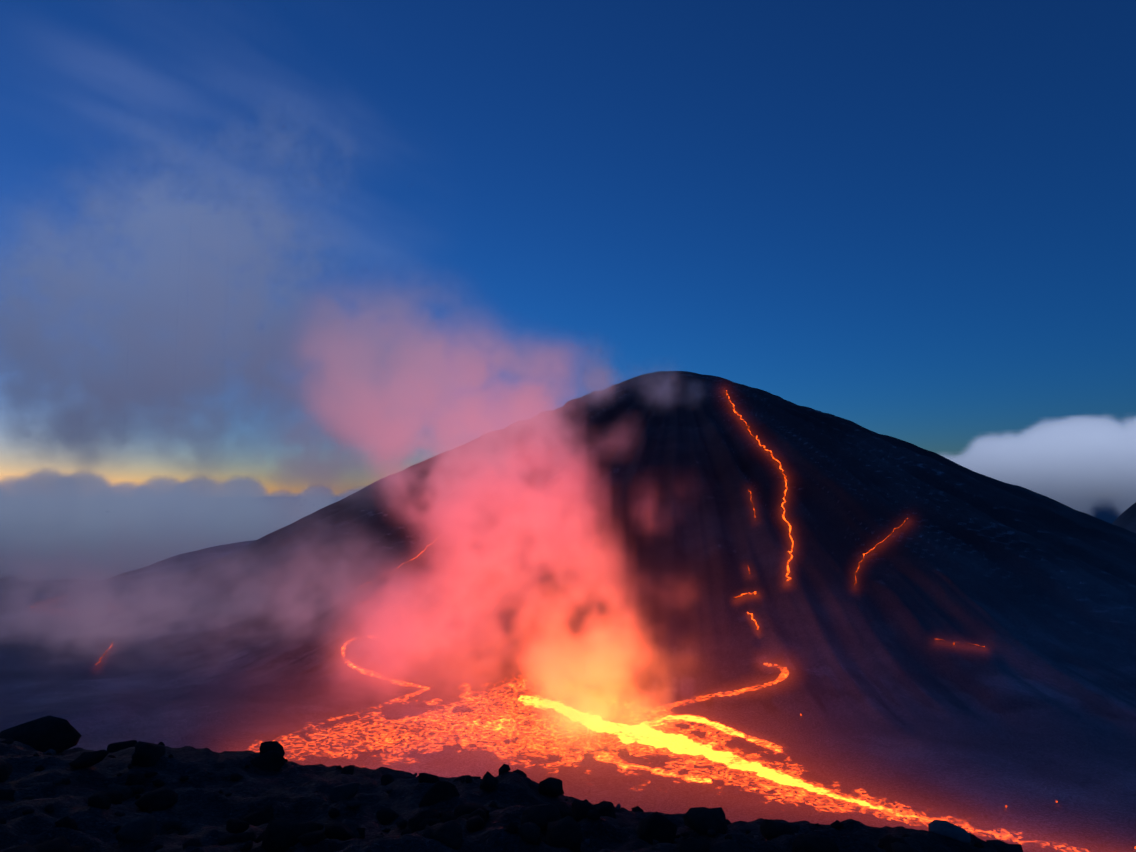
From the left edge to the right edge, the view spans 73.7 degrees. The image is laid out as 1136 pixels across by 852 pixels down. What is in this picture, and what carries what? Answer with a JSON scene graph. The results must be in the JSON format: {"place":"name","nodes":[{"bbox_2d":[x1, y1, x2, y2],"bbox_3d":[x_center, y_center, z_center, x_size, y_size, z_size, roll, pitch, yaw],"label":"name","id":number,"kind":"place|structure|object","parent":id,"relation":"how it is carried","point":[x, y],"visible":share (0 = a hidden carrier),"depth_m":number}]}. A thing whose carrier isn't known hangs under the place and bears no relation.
{"place":"outdoors","nodes":[
{"label":"outdoors","id":0,"kind":"place"},
{"bbox_2d":[0,371,1135,851],"bbox_3d":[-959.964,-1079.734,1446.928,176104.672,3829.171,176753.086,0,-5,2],"label":"volcano","id":1,"kind":"structure","parent":0,"point":[1020,707],"depth_m":567.77},
{"bbox_2d":[0,715,1022,851],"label":"rocks","id":2,"kind":"object","parent":1,"relation":"on","point":[53,735],"visible":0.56,"depth_m":5.28},
{"bbox_2d":[32,390,1135,848],"bbox_3d":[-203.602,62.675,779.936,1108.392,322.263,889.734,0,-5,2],"label":"lava streams","id":3,"kind":"object","parent":1,"relation":"on","point":[754,514],"visible":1,"depth_m":744.38},
{"bbox_2d":[0,0,1135,752],"label":"sky","id":4,"kind":"structure","parent":0,"point":[321,252]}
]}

